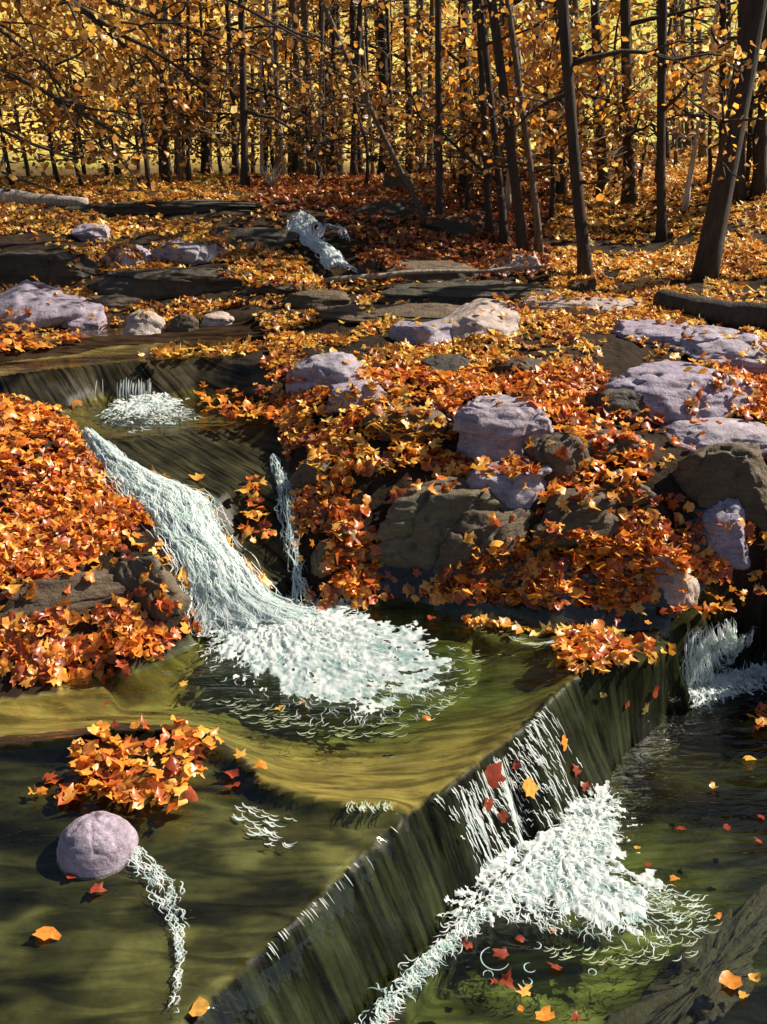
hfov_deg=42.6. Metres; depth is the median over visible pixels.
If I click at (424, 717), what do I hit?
fallen leaf
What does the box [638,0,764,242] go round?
tree
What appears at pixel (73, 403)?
fallen leaf
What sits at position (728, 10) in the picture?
tree
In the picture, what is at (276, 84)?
tree
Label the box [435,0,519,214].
tree
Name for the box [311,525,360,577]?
rock
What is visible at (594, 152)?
bush
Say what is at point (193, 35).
sapling
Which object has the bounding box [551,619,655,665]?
leaf drift
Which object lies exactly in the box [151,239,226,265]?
rock
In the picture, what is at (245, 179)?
tree
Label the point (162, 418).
second pool water
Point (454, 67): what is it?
sapling
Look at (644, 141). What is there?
bush
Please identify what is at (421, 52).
tree
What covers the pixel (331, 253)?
waterfall
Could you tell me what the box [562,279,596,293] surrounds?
rock
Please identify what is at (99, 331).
pool water
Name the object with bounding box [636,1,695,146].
tree
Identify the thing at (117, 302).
rock
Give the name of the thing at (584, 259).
tree
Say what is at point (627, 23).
tree
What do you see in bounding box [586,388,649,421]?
rock
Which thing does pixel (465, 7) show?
tree
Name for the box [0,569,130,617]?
rock
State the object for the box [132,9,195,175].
tree
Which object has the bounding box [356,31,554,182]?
bush
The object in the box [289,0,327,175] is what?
tree
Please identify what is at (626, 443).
rock
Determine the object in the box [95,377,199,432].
waterfall
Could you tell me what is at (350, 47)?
tree
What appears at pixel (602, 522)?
rock
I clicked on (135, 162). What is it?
bush
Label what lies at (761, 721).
leaf drift
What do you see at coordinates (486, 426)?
boulder
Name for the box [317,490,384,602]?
leaf drift
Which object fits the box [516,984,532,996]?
fallen leaf
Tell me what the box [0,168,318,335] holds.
leaf litter
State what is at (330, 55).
tree
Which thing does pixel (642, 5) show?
tree
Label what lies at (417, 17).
tree
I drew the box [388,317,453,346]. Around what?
rock
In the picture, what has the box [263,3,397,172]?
tree
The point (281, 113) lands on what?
bush
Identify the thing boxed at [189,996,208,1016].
fallen leaf
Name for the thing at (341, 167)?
tree
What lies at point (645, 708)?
fallen leaf
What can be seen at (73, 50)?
sapling
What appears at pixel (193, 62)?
sapling
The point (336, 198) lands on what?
leaf litter
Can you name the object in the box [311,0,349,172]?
tree
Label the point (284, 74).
tree
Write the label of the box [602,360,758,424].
boulder
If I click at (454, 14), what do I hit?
sapling
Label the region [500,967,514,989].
fallen leaf
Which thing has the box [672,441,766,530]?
boulder
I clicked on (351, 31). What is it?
tree
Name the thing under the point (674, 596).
rock
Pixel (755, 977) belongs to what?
fallen leaf
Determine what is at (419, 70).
tree
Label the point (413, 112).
bush
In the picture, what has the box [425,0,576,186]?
tree
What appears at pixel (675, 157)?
tree
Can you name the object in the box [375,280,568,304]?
rock
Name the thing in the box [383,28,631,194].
bush
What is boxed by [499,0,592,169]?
tree
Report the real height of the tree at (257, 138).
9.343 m
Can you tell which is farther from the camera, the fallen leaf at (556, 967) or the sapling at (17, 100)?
the sapling at (17, 100)
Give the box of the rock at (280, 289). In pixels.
[235,278,315,296]
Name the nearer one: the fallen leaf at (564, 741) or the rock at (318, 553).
the fallen leaf at (564, 741)
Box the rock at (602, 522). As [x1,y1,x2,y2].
[530,488,621,550]
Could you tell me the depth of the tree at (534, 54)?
12.80 m
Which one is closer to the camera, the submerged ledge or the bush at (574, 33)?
the submerged ledge
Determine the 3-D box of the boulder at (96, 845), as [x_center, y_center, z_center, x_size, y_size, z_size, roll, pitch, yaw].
[-0.924,1.122,3.196,0.273,0.319,0.252,0,23,0]
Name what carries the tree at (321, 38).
on the ground
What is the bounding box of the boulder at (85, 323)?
[59,302,106,334]
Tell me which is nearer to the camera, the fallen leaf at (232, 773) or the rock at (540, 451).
the fallen leaf at (232, 773)
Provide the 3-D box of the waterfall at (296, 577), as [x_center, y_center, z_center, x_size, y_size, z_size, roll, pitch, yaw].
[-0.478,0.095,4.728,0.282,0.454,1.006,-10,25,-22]
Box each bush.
[0,34,195,186]
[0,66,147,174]
[28,64,202,174]
[37,1,222,185]
[91,41,216,164]
[129,57,259,173]
[185,67,290,173]
[211,56,418,182]
[214,87,346,172]
[270,61,458,195]
[330,61,470,172]
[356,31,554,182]
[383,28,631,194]
[404,2,633,178]
[413,32,677,213]
[519,23,732,182]
[523,41,671,184]
[651,60,766,167]
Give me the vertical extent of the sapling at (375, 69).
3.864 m
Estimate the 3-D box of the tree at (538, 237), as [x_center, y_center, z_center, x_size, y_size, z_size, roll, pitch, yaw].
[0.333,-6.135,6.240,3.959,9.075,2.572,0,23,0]
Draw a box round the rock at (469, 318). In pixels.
[444,298,520,339]
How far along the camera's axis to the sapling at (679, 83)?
10.20 m
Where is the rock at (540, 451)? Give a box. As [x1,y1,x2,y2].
[527,432,592,482]
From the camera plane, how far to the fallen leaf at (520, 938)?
3.27 m
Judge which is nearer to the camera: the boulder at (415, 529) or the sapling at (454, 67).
the boulder at (415, 529)
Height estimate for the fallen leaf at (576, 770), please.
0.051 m
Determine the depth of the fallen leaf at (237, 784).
3.42 m
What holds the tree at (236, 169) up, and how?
on the ground
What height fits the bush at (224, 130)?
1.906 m
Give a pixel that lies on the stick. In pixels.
(27, 181)
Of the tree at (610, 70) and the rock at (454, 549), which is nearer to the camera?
the rock at (454, 549)
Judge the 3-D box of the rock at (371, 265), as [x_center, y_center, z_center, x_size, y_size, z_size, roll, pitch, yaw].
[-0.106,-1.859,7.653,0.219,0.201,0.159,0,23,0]
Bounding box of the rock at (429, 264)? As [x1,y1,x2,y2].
[379,258,479,282]
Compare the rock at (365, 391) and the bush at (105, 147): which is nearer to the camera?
the rock at (365, 391)
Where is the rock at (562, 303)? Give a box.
[514,295,641,317]
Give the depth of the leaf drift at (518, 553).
4.53 m
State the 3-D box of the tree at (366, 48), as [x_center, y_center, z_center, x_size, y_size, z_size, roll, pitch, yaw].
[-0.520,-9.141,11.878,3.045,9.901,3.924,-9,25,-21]
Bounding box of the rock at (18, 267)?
[0,250,100,286]
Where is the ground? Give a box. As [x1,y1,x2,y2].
[0,0,766,1023]
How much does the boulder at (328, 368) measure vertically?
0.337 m
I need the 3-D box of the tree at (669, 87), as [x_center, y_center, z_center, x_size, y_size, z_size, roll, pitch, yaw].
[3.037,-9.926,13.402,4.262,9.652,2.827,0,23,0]
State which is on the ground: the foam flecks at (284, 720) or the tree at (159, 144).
the tree at (159, 144)
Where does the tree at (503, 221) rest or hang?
on the ground
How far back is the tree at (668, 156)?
12.14 m
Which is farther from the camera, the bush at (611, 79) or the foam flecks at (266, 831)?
the bush at (611, 79)
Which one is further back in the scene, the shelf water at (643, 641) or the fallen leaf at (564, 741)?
the shelf water at (643, 641)
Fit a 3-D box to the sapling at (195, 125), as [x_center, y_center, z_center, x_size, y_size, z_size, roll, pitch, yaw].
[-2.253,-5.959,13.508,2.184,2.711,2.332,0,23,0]
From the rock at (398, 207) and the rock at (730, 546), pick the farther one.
the rock at (398, 207)
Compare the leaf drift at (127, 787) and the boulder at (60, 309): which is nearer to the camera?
the leaf drift at (127, 787)
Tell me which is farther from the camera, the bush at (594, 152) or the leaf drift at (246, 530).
the bush at (594, 152)
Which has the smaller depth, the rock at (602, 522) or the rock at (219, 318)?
the rock at (602, 522)
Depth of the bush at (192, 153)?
14.91 m
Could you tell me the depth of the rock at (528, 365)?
5.41 m
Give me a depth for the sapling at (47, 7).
10.65 m
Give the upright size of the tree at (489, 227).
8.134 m
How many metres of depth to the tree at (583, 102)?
17.59 m
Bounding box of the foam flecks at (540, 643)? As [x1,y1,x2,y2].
[509,636,553,647]
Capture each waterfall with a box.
[81,427,461,725]
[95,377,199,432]
[267,707,712,1023]
[270,453,334,615]
[286,210,357,272]
[680,617,766,707]
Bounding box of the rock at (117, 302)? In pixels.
[86,295,148,311]
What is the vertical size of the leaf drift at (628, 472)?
0.351 m
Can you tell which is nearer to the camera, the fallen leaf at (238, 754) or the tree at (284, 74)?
the fallen leaf at (238, 754)
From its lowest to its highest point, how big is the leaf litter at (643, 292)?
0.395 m
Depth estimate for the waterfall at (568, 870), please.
3.47 m
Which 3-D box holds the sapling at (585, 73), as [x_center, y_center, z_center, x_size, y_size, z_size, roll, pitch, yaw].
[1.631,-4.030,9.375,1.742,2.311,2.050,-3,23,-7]
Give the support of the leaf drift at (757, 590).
on the ground
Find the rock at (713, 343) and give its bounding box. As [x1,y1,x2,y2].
[662,325,766,374]
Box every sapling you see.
[0,0,96,182]
[0,0,157,184]
[0,1,75,184]
[0,12,97,175]
[2,11,103,174]
[28,0,199,186]
[36,9,191,175]
[112,0,256,173]
[118,7,214,145]
[140,0,235,127]
[144,0,293,172]
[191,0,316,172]
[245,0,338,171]
[288,0,374,136]
[321,0,534,212]
[336,2,419,155]
[337,0,448,135]
[391,0,471,170]
[424,0,546,109]
[442,3,678,217]
[451,0,628,208]
[553,0,703,186]
[579,0,698,183]
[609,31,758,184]
[671,15,766,182]
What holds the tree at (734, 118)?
on the ground
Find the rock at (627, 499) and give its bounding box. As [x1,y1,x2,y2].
[599,469,656,505]
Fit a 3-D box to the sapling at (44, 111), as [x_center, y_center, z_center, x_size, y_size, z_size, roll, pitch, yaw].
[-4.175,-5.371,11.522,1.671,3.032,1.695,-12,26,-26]
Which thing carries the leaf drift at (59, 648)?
on the ground
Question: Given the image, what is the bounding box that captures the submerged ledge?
[603,882,766,1023]
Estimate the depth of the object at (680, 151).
9.67 m
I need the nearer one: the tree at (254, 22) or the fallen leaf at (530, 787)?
the fallen leaf at (530, 787)
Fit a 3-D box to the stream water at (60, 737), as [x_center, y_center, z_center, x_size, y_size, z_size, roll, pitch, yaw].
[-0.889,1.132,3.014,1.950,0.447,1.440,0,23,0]
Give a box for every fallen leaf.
[32,926,61,940]
[66,872,76,878]
[70,400,81,408]
[90,881,107,893]
[188,472,204,480]
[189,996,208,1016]
[223,768,239,778]
[225,782,239,787]
[234,748,245,758]
[235,489,246,492]
[253,760,267,768]
[384,1015,392,1023]
[422,715,430,719]
[461,938,472,948]
[483,797,492,813]
[484,761,505,788]
[492,948,508,958]
[497,809,509,822]
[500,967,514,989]
[512,758,521,769]
[515,935,524,942]
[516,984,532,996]
[517,1005,523,1011]
[522,777,538,799]
[535,1005,554,1020]
[548,962,561,969]
[561,735,567,750]
[571,1011,585,1021]
[572,763,581,775]
[581,781,595,791]
[642,702,648,713]
[653,685,659,697]
[670,875,679,880]
[709,782,717,788]
[714,912,721,918]
[719,970,742,988]
[723,824,730,829]
[739,990,749,998]
[742,755,755,760]
[748,972,760,981]
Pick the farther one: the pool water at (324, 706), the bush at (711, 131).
the bush at (711, 131)
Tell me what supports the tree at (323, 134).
on the ground
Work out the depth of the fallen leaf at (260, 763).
3.43 m
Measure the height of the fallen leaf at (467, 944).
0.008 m
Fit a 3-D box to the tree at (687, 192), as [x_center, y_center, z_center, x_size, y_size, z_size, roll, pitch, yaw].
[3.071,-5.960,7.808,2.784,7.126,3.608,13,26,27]
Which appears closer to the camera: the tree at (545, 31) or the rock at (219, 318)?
the rock at (219, 318)
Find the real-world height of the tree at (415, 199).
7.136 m
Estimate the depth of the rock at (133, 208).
9.40 m
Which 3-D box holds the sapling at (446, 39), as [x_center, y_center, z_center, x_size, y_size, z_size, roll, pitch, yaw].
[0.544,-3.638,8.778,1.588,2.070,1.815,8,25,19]
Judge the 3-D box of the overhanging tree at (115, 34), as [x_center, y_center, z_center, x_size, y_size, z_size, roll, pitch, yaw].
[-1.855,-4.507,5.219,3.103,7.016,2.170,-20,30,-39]
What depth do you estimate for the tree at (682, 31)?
13.68 m
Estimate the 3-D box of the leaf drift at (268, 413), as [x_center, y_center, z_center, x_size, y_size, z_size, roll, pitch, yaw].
[-0.849,-0.656,5.534,0.755,0.186,0.493,10,25,23]
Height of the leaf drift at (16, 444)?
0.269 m
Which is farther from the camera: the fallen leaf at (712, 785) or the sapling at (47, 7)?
the sapling at (47, 7)
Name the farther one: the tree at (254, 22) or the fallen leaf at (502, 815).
the tree at (254, 22)
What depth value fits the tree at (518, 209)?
7.76 m
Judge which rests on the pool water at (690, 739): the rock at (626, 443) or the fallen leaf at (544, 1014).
the fallen leaf at (544, 1014)
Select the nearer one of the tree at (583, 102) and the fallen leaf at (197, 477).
the fallen leaf at (197, 477)
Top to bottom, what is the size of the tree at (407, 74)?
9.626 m
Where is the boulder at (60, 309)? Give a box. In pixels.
[0,279,88,334]
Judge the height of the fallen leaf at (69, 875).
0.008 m
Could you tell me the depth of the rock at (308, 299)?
6.77 m
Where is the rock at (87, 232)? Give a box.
[70,223,110,241]
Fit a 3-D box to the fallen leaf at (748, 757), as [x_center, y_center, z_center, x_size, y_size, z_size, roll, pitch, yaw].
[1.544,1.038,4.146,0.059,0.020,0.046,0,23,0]
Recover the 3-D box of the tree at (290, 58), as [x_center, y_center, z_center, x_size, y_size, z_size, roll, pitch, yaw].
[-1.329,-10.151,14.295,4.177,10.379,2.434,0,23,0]
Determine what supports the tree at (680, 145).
on the ground
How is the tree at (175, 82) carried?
on the ground
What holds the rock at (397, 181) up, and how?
on the ground
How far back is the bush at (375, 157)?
10.96 m
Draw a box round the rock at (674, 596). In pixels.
[641,554,699,609]
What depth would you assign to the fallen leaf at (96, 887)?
3.02 m
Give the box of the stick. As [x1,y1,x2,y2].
[1,171,85,204]
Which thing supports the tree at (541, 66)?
on the ground
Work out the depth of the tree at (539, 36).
14.71 m
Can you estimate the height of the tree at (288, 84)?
10.558 m
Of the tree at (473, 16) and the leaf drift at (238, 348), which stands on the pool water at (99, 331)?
the leaf drift at (238, 348)
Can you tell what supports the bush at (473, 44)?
on the ground
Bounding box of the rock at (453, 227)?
[427,214,509,235]
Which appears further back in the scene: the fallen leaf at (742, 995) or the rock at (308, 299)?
the rock at (308, 299)
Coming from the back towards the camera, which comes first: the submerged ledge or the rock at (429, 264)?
the rock at (429, 264)
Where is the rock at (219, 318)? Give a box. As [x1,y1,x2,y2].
[200,311,234,326]
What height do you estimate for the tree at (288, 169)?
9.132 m
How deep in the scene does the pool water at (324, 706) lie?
3.93 m
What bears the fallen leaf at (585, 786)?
on the ground
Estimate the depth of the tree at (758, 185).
8.91 m
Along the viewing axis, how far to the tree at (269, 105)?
15.04 m
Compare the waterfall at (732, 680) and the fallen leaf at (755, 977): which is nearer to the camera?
the fallen leaf at (755, 977)
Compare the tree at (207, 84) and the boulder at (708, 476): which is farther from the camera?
the tree at (207, 84)
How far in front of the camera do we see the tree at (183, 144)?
14.00 m
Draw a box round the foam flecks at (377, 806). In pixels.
[346,800,392,812]
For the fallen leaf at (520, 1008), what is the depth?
3.02 m
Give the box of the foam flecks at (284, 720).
[207,647,483,738]
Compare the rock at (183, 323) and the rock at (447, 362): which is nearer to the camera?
the rock at (447, 362)
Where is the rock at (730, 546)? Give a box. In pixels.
[701,498,750,569]
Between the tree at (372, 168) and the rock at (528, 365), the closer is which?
the rock at (528, 365)
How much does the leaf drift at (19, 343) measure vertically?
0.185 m
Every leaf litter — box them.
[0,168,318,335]
[1,141,766,675]
[117,270,766,370]
[228,167,553,282]
[267,357,766,605]
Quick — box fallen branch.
[324,265,546,283]
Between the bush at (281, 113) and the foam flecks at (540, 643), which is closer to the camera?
the foam flecks at (540, 643)
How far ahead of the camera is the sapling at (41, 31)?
10.81 m
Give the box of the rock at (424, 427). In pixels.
[361,407,448,444]
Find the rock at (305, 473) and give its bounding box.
[289,457,333,489]
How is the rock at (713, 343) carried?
on the ground
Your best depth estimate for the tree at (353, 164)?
11.83 m
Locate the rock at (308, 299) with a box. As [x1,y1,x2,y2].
[282,289,350,311]
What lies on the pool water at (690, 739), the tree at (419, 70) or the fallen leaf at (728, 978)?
the fallen leaf at (728, 978)
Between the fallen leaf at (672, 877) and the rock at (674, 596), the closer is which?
the fallen leaf at (672, 877)
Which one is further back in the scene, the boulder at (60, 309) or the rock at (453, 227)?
the rock at (453, 227)
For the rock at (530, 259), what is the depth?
7.61 m
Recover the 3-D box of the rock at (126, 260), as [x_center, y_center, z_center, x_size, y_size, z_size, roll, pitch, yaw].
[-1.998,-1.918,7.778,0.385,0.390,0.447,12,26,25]
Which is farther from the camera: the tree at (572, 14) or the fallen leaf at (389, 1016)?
the tree at (572, 14)
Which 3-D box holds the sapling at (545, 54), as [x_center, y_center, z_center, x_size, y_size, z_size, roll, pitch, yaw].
[1.366,-3.560,8.775,1.927,1.959,1.935,20,30,38]
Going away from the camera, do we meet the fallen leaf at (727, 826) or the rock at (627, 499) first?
the fallen leaf at (727, 826)
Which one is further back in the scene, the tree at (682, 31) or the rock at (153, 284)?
the tree at (682, 31)
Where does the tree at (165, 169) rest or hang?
on the ground
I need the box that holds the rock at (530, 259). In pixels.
[485,254,542,275]
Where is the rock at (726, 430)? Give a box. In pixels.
[660,416,766,457]
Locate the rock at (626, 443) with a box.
[568,428,646,461]
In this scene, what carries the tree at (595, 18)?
on the ground
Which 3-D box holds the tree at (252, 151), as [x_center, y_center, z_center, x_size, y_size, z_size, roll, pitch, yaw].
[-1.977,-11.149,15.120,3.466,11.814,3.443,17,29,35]
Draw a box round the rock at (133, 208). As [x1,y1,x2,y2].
[61,200,262,217]
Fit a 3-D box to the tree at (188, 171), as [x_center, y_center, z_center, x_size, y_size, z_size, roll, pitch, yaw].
[-1.998,-8.354,10.428,2.628,9.465,2.544,-14,27,-29]
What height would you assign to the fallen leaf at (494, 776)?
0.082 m
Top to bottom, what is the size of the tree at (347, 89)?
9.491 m
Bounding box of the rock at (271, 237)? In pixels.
[203,227,302,248]
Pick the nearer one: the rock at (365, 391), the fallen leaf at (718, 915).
the fallen leaf at (718, 915)
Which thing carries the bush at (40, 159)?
on the ground
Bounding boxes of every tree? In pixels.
[0,0,380,206]
[56,1,257,181]
[70,0,190,173]
[125,6,257,174]
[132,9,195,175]
[135,1,267,182]
[150,28,228,173]
[159,9,266,171]
[162,0,338,185]
[166,0,315,175]
[167,11,175,174]
[169,0,258,172]
[169,5,287,173]
[173,2,308,181]
[176,0,312,176]
[190,0,302,171]
[194,2,287,172]
[212,0,318,172]
[218,7,343,162]
[224,0,375,172]
[226,0,340,174]
[232,1,328,175]
[248,8,308,137]
[250,0,391,175]
[253,1,314,174]
[256,39,349,140]
[261,0,313,175]
[263,0,396,173]
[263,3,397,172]
[278,0,375,172]
[278,8,348,171]
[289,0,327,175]
[295,0,496,173]
[296,0,374,172]
[299,0,380,172]
[301,1,378,149]
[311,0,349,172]
[318,1,448,173]
[319,0,428,228]
[325,0,425,166]
[326,0,452,155]
[328,0,431,176]
[328,3,445,158]
[329,7,372,91]
[334,0,432,174]
[336,1,415,149]
[365,0,419,135]
[368,0,455,171]
[371,0,469,167]
[389,0,498,162]
[390,0,453,172]
[392,0,572,243]
[394,0,476,195]
[401,0,626,253]
[410,8,523,162]
[417,0,495,169]
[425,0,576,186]
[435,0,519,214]
[450,0,615,156]
[452,0,512,233]
[457,3,611,113]
[458,0,537,251]
[468,0,734,277]
[491,0,648,196]
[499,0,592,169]
[512,0,738,204]
[519,1,620,154]
[521,4,550,154]
[525,0,614,112]
[530,0,632,197]
[535,2,611,131]
[564,0,617,140]
[573,6,638,153]
[574,16,635,145]
[583,2,669,107]
[592,0,735,150]
[613,0,737,210]
[621,0,718,164]
[635,2,734,142]
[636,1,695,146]
[638,0,713,147]
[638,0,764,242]
[638,26,716,148]
[641,0,716,159]
[645,0,734,147]
[653,1,715,145]
[666,4,766,197]
[668,0,713,157]
[676,0,766,281]
[686,0,738,99]
[732,0,766,203]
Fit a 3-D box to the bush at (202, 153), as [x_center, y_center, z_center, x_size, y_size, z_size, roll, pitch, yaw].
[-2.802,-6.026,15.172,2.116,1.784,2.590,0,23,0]
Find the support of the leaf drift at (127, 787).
on the stream water at (60, 737)
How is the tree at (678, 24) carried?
on the ground
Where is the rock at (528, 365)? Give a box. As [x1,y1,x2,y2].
[491,357,543,374]
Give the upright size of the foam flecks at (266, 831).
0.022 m
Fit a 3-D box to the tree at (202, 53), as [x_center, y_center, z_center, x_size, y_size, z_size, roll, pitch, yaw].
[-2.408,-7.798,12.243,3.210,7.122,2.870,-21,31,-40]
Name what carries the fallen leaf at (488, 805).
on the ground
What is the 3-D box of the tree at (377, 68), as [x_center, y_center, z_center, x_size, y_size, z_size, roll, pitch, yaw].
[0.025,-9.959,14.321,3.465,10.040,3.547,13,26,27]
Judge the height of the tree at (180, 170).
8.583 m
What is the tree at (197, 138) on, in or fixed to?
on the ground
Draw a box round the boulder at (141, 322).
[122,310,165,334]
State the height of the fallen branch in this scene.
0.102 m
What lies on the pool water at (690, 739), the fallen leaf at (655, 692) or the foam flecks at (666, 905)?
the foam flecks at (666, 905)
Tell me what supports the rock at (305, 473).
on the ground
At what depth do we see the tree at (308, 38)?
16.26 m
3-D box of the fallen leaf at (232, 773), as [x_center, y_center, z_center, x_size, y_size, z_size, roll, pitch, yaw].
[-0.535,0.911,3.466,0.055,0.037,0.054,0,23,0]
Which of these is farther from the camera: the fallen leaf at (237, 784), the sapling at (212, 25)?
the sapling at (212, 25)
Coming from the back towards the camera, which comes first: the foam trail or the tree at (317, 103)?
the tree at (317, 103)
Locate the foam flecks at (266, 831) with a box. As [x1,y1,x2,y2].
[232,802,295,847]
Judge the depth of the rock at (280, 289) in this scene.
7.13 m
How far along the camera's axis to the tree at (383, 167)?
13.35 m
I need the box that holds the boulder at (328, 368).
[285,352,364,394]
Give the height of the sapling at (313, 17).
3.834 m
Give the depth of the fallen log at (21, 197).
9.79 m
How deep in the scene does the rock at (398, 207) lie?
9.08 m
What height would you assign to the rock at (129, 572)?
0.428 m
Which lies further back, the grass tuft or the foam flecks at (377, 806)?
the grass tuft
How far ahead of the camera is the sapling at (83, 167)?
15.23 m
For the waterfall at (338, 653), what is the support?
on the pool water at (324, 706)
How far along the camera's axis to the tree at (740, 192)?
9.02 m
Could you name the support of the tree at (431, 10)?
on the ground
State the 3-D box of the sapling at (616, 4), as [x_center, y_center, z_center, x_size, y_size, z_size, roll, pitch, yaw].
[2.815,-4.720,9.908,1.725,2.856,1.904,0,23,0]
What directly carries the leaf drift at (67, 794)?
on the ground
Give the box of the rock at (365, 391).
[326,378,387,417]
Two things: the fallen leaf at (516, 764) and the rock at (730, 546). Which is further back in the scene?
the rock at (730, 546)
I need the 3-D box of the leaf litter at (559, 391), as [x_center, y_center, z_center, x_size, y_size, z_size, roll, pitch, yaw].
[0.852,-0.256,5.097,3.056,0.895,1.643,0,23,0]
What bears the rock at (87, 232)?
on the ground
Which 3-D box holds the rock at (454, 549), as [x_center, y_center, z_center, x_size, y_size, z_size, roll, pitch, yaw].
[0.483,0.250,4.676,0.647,0.576,0.279,-8,25,-18]
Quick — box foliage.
[150,0,736,84]
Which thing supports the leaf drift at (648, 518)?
on the ground
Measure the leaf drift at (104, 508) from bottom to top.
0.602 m
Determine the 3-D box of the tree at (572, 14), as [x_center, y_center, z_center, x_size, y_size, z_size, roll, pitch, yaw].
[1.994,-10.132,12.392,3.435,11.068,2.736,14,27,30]
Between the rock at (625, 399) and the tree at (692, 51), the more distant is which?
the tree at (692, 51)
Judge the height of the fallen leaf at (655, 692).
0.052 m
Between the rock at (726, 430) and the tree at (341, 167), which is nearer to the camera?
the rock at (726, 430)
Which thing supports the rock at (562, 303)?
on the ground
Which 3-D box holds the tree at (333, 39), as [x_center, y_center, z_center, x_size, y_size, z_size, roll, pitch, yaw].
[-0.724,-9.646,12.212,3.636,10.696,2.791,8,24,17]
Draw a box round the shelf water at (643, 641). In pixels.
[613,631,693,705]
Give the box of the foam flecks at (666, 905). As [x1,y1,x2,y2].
[544,891,721,967]
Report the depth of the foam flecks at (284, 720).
3.77 m
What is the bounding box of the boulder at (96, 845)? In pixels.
[56,811,138,879]
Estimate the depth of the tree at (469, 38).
16.62 m
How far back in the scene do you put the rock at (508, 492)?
4.61 m
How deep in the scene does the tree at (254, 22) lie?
13.76 m
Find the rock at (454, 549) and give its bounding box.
[433,508,535,593]
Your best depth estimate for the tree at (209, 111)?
17.06 m
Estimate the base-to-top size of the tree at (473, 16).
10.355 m
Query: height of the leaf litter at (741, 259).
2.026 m
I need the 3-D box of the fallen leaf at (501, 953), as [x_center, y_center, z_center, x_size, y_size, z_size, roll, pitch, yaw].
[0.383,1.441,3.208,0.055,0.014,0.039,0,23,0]
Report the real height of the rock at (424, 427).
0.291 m
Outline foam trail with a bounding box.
[127,846,188,1011]
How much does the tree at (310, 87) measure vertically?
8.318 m
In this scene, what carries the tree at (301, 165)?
on the ground
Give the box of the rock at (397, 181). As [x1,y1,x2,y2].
[382,168,414,189]
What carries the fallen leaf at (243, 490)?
on the ground
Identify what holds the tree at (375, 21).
on the ground
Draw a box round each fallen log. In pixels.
[0,189,88,206]
[653,289,766,331]
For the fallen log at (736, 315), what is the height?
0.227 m
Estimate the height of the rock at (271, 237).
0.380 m
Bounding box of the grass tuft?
[254,161,283,186]
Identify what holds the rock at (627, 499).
on the ground
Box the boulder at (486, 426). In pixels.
[453,394,553,462]
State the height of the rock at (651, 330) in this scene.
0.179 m
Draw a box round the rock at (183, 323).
[164,314,198,331]
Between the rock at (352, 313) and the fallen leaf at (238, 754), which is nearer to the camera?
the fallen leaf at (238, 754)
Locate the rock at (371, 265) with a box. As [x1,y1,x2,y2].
[356,260,381,274]
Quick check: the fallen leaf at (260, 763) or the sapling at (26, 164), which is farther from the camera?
the sapling at (26, 164)
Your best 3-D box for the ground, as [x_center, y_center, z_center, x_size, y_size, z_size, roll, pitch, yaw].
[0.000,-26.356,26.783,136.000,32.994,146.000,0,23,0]
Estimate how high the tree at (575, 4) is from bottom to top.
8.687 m
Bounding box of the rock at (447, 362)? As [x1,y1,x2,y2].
[421,354,470,373]
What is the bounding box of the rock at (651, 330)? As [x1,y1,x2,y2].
[611,319,691,343]
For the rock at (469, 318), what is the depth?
6.02 m
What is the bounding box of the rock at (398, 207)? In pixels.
[348,199,435,218]
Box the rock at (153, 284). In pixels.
[87,266,260,301]
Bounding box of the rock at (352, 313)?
[315,303,460,322]
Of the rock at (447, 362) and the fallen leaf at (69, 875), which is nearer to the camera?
the fallen leaf at (69, 875)
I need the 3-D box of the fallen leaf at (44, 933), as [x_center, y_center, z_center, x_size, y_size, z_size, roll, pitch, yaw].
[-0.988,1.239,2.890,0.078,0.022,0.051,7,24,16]
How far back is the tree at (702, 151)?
11.92 m
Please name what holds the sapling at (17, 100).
on the ground
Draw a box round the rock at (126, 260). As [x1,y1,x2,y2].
[103,244,152,270]
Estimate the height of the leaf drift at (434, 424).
0.336 m
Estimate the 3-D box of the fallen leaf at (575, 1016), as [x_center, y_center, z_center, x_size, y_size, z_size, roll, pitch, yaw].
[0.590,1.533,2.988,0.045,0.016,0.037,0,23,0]
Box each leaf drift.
[0,307,86,351]
[0,392,86,482]
[0,396,155,588]
[0,578,203,687]
[28,771,93,804]
[67,714,223,813]
[138,335,261,357]
[193,374,286,421]
[238,475,276,543]
[284,377,448,476]
[310,494,766,623]
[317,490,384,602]
[420,519,727,616]
[550,404,665,512]
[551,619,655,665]
[659,542,766,619]
[747,702,766,734]
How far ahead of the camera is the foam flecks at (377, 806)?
3.31 m
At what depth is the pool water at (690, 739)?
4.29 m
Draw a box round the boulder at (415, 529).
[367,476,508,569]
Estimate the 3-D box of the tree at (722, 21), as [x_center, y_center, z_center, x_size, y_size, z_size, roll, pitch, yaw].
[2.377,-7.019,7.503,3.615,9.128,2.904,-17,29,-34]
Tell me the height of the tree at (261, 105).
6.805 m
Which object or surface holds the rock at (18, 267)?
on the ground
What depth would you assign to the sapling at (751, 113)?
9.05 m
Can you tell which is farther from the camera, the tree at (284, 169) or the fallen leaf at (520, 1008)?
the tree at (284, 169)
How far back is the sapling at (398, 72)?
14.72 m
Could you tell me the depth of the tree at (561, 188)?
10.09 m
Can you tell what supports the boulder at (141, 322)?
on the ground
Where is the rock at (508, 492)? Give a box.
[466,453,552,509]
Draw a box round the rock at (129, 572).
[110,555,191,621]
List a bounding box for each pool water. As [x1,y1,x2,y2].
[0,607,569,795]
[1,324,220,375]
[73,399,243,435]
[626,686,759,849]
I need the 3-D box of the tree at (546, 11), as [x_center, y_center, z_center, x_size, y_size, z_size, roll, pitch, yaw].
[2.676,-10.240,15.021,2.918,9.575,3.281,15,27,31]
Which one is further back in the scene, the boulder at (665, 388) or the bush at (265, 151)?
the bush at (265, 151)

